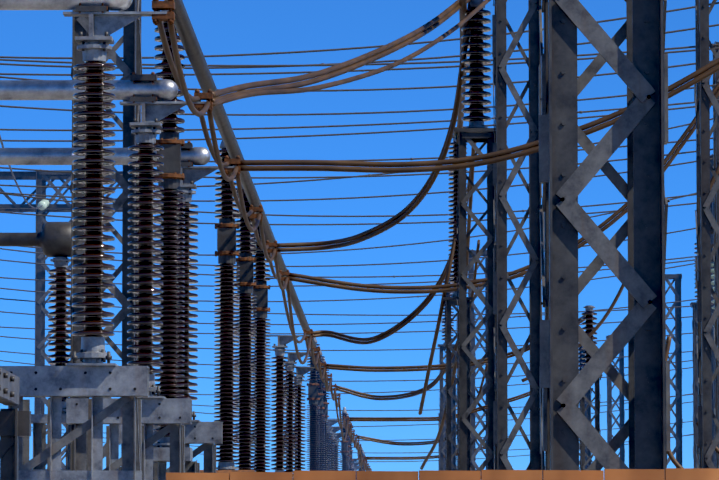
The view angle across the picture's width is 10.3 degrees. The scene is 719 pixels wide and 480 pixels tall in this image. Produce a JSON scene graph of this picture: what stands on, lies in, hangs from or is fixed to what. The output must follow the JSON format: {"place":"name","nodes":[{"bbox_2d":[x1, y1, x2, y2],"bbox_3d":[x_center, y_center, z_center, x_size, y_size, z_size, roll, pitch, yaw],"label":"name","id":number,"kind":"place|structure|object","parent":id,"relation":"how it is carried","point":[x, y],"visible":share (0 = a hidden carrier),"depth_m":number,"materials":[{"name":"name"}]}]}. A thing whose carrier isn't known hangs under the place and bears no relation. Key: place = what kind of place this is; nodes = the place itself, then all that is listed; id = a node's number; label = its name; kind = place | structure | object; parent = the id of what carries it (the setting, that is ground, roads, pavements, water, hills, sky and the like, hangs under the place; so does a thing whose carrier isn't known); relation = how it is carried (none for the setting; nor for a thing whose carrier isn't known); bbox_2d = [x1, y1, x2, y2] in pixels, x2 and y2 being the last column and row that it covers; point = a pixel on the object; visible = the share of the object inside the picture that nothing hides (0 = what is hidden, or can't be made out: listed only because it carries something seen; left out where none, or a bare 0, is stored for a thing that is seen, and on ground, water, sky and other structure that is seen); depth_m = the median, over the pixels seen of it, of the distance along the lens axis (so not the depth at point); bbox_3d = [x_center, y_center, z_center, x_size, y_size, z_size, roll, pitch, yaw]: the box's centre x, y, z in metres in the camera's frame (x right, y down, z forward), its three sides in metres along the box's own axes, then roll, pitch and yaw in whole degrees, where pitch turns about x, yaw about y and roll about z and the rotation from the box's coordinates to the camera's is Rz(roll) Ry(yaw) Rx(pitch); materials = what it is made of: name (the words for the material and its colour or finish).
{"place":"outdoors","nodes":[
{"label":"outdoors","id":0,"kind":"place"},
{"bbox_2d":[69,0,141,470],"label":"gantry column","id":1,"kind":"structure","parent":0,"point":[131,61],"depth_m":41.87,"materials":[{"name":"grey metal"}]},
{"bbox_2d":[153,10,199,479],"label":"tall breaker pole","id":2,"kind":"object","parent":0,"point":[171,144],"visible":0.67,"depth_m":36.05,"materials":[{"name":"ceramic"}]},
{"bbox_2d":[0,193,696,333],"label":"power lines","id":3,"kind":"object","parent":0,"point":[598,310],"visible":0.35,"depth_m":109.64,"materials":[{"name":"brown metal"}]},
{"bbox_2d":[0,0,718,479],"label":"sky","id":4,"kind":"structure","parent":0,"point":[221,27],"materials":[{"name":"blue"}]},
{"bbox_2d":[31,429,692,461],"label":"power lines","id":5,"kind":"object","parent":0,"point":[419,452],"visible":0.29,"depth_m":296.89,"materials":[{"name":"grey metal"}]},
{"bbox_2d":[31,421,692,440],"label":"power lines","id":6,"kind":"object","parent":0,"point":[456,438],"visible":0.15,"depth_m":246.39,"materials":[{"name":"grey metal"}]},
{"bbox_2d":[89,393,692,427],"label":"power lines","id":7,"kind":"object","parent":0,"point":[417,410],"visible":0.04,"depth_m":209.79,"materials":[{"name":"grey metal"}]},
{"bbox_2d":[438,413,439,470],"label":"gantry column","id":8,"kind":"structure","parent":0,"point":[439,450],"depth_m":249.49,"materials":[{"name":"grey metal"}]},
{"bbox_2d":[443,390,445,470],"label":"gantry column","id":9,"kind":"structure","parent":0,"point":[444,429],"depth_m":214.46,"materials":[{"name":"grey metal"}]},
{"bbox_2d":[456,312,475,469],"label":"gantry column","id":10,"kind":"structure","parent":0,"point":[457,387],"depth_m":149.71,"materials":[{"name":"grey metal"}]},
{"bbox_2d":[579,394,586,468],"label":"gantry column","id":11,"kind":"structure","parent":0,"point":[579,443],"depth_m":199.34,"materials":[{"name":"grey metal"}]},
{"bbox_2d":[537,0,670,479],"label":"gantry column","id":12,"kind":"structure","parent":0,"point":[640,124],"depth_m":25.11,"materials":[{"name":"grey metal"}]},
{"bbox_2d":[606,335,624,462],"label":"gantry column","id":13,"kind":"structure","parent":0,"point":[610,407],"depth_m":164.55,"materials":[{"name":"grey metal"}]},
{"bbox_2d":[665,273,682,467],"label":"gantry column","id":14,"kind":"structure","parent":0,"point":[677,352],"depth_m":129.69,"materials":[{"name":"grey metal"}]},
{"label":"ground","id":15,"kind":"structure","parent":0,"visible":0},
{"bbox_2d":[0,367,30,479],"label":"support frame","id":16,"kind":"object","parent":15,"relation":"on","point":[15,423],"visible":1,"depth_m":15.97,"materials":[{"name":"grey metal"}]},
{"bbox_2d":[0,222,70,470],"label":"insulator","id":17,"kind":"object","parent":15,"relation":"on","point":[51,239],"visible":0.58,"depth_m":46.03,"materials":[{"name":"ceramic"}]},
{"bbox_2d":[0,136,122,468],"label":"gantry","id":18,"kind":"object","parent":15,"relation":"on","point":[43,206],"visible":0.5,"depth_m":119.99,"materials":[{"name":"grey metal"}]},
{"bbox_2d":[0,2,718,224],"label":"power lines","id":19,"kind":"object","parent":18,"relation":"attached to","point":[268,66],"visible":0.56,"depth_m":70.34,"materials":[{"name":"brown metal"}]},
{"bbox_2d":[0,0,174,479],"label":"post insulator","id":20,"kind":"object","parent":15,"relation":"on","point":[95,376],"visible":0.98,"depth_m":28.02,"materials":[{"name":"ceramic"}]},
{"bbox_2d":[0,72,212,479],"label":"post insulator","id":21,"kind":"object","parent":15,"relation":"on","point":[146,92],"visible":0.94,"depth_m":33.55,"materials":[{"name":"ceramic"}]},
{"bbox_2d":[0,141,240,472],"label":"post insulator","id":22,"kind":"object","parent":15,"relation":"on","point":[207,435],"visible":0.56,"depth_m":39.09,"materials":[{"name":"ceramic"}]},
{"bbox_2d":[200,470,254,479],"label":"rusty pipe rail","id":23,"kind":"object","parent":15,"relation":"on","point":[220,471],"visible":0.1,"depth_m":40.92,"materials":[{"name":"brown metal"}]},
{"bbox_2d":[214,139,262,469],"bbox_3d":[-1.441,2.023,45.194,0.710,6.509,0.800,0,-5,1],"label":"breaker pole","id":24,"kind":"object","parent":15,"relation":"on","point":[226,227],"visible":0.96,"depth_m":45.02,"materials":[{"name":"ceramic"}]},
{"bbox_2d":[233,187,277,471],"bbox_3d":[-1.377,2.427,50.177,0.710,6.509,0.800,0,-5,1],"label":"breaker pole","id":25,"kind":"object","parent":15,"relation":"on","point":[245,260],"visible":0.85,"depth_m":50.00,"materials":[{"name":"ceramic"}]},
{"bbox_2d":[251,219,289,471],"bbox_3d":[-1.312,2.831,55.160,0.710,6.509,0.800,0,-5,1],"label":"breaker pole","id":26,"kind":"object","parent":15,"relation":"on","point":[261,289],"visible":0.69,"depth_m":54.99,"materials":[{"name":"ceramic"}]},
{"bbox_2d":[269,329,312,471],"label":"post insulator","id":27,"kind":"object","parent":15,"relation":"on","point":[279,397],"visible":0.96,"depth_m":67.94,"materials":[{"name":"ceramic"}]},
{"bbox_2d":[153,0,369,470],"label":"row conductors","id":28,"kind":"object","parent":27,"relation":"attached to","point":[189,40],"visible":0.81,"depth_m":40.91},
{"bbox_2d":[283,346,319,471],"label":"post insulator","id":29,"kind":"object","parent":15,"relation":"on","point":[292,357],"visible":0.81,"depth_m":73.42,"materials":[{"name":"ceramic"}]},
{"bbox_2d":[293,361,326,470],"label":"post insulator","id":30,"kind":"object","parent":15,"relation":"on","point":[301,371],"visible":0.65,"depth_m":78.91,"materials":[{"name":"ceramic"}]},
{"bbox_2d":[306,334,332,470],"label":"breaker pole","id":31,"kind":"object","parent":15,"relation":"on","point":[313,398],"visible":0.81,"depth_m":84.91,"materials":[{"name":"brown ceramic"}]},
{"bbox_2d":[316,346,336,470],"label":"breaker pole","id":32,"kind":"object","parent":15,"relation":"on","point":[320,403],"visible":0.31,"depth_m":89.91,"materials":[{"name":"brown ceramic"}]},
{"bbox_2d":[322,358,340,470],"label":"breaker pole","id":33,"kind":"object","parent":15,"relation":"on","point":[325,406],"visible":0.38,"depth_m":94.90,"materials":[{"name":"brown ceramic"}]},
{"bbox_2d":[327,416,348,470],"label":"post insulator","id":34,"kind":"object","parent":15,"relation":"on","point":[331,423],"visible":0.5,"depth_m":107.87,"materials":[{"name":"brown ceramic"}]},
{"bbox_2d":[331,423,351,470],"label":"post insulator","id":35,"kind":"object","parent":15,"relation":"on","point":[334,430],"visible":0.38,"depth_m":113.34,"materials":[{"name":"brown ceramic"}]},
{"bbox_2d":[334,430,354,470],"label":"post insulator","id":36,"kind":"object","parent":15,"relation":"on","point":[338,436],"visible":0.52,"depth_m":118.83,"materials":[{"name":"brown ceramic"}]},
{"bbox_2d":[340,407,356,470],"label":"breaker pole","id":37,"kind":"object","parent":15,"relation":"on","point":[344,451],"visible":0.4,"depth_m":124.81,"materials":[{"name":"brown ceramic"}]},
{"bbox_2d":[347,413,359,470],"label":"breaker pole","id":38,"kind":"object","parent":15,"relation":"on","point":[349,446],"visible":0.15,"depth_m":129.81,"materials":[{"name":"brown ceramic"}]},
{"bbox_2d":[349,421,360,470],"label":"breaker pole","id":39,"kind":"object","parent":15,"relation":"on","point":[351,451],"visible":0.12,"depth_m":134.79,"materials":[{"name":"grey metal"}]},
{"bbox_2d":[352,456,365,470],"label":"post insulator","id":40,"kind":"object","parent":15,"relation":"on","point":[354,460],"visible":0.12,"depth_m":147.82,"materials":[{"name":"brown ceramic"}]},
{"bbox_2d":[353,460,366,470],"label":"post insulator","id":41,"kind":"object","parent":15,"relation":"on","point":[355,464],"visible":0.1,"depth_m":153.27,"materials":[{"name":"brown ceramic"}]},
{"bbox_2d":[357,446,370,470],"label":"breaker pole","id":42,"kind":"object","parent":15,"relation":"on","point":[363,458],"visible":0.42,"depth_m":164.78,"materials":[{"name":"grey metal"}]},
{"bbox_2d":[166,468,718,479],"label":"rusty sheet fence","id":43,"kind":"object","parent":15,"relation":"on","point":[667,474],"visible":1,"depth_m":15.13,"materials":[{"name":"brown metal"}]},
{"bbox_2d":[438,270,456,470],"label":"support insulator","id":44,"kind":"object","parent":15,"relation":"on","point":[441,404],"visible":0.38,"depth_m":94.81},
{"bbox_2d":[451,360,456,468],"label":"gantry column","id":45,"kind":"structure","parent":15,"relation":"on","point":[451,421],"depth_m":179.53,"materials":[{"name":"grey metal"}]},
{"bbox_2d":[0,333,692,394],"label":"power lines","id":46,"kind":"object","parent":45,"relation":"attached to","point":[342,367],"visible":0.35,"depth_m":166.13,"materials":[{"name":"grey metal"}]},
{"bbox_2d":[443,137,472,470],"bbox_3d":[1.531,2.490,61.984,0.480,8.283,0.504,0,-5,1],"label":"support insulator","id":47,"kind":"object","parent":15,"relation":"on","point":[451,301],"visible":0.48,"depth_m":61.89,"materials":[{"name":"metal"}]},
{"bbox_2d":[453,0,495,470],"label":"lattice tower","id":48,"kind":"structure","parent":15,"relation":"on","point":[476,130],"depth_m":44.96,"materials":[{"name":"metal"}]},
{"bbox_2d":[208,0,718,469],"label":"jumper cables","id":49,"kind":"object","parent":48,"relation":"attached to","point":[436,167],"visible":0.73,"depth_m":46.58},
{"bbox_2d":[468,249,487,470],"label":"gantry column","id":50,"kind":"structure","parent":15,"relation":"on","point":[473,349],"depth_m":119.78,"materials":[{"name":"grey metal"}]},
{"bbox_2d":[492,0,543,469],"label":"gantry column","id":51,"kind":"structure","parent":15,"relation":"on","point":[502,312],"depth_m":42.50,"materials":[{"name":"grey metal"}]},
{"bbox_2d":[579,331,592,469],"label":"support insulator","id":52,"kind":"object","parent":15,"relation":"on","point":[588,393],"visible":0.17,"depth_m":89.78,"materials":[{"name":"ceramic"}]},
{"bbox_2d":[579,305,601,469],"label":"support insulator","id":53,"kind":"object","parent":15,"relation":"on","point":[589,318],"visible":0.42,"depth_m":74.87,"materials":[{"name":"ceramic"}]},
{"bbox_2d":[690,243,712,467],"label":"support insulator","id":54,"kind":"object","parent":15,"relation":"on","point":[693,305],"visible":0.17,"depth_m":83.83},
{"bbox_2d":[694,0,718,468],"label":"gantry column","id":55,"kind":"structure","parent":15,"relation":"on","point":[704,96],"depth_m":43.89,"materials":[{"name":"grey metal"}]},
{"bbox_2d":[710,154,715,467],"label":"gantry column","id":56,"kind":"structure","parent":15,"relation":"on","point":[713,354],"depth_m":91.65,"materials":[{"name":"grey metal"}]},
{"bbox_2d":[712,41,718,468],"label":"gantry column","id":57,"kind":"structure","parent":15,"relation":"on","point":[716,205],"depth_m":72.10,"materials":[{"name":"grey metal"}]},
{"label":"gantry column","id":58,"kind":"object","parent":15,"relation":"on","visible":0},
{"bbox_2d":[711,226,714,327],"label":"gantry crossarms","id":59,"kind":"object","parent":58,"relation":"attached to","point":[712,262],"visible":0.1,"depth_m":74.83,"materials":[{"name":"metal"}]}
]}

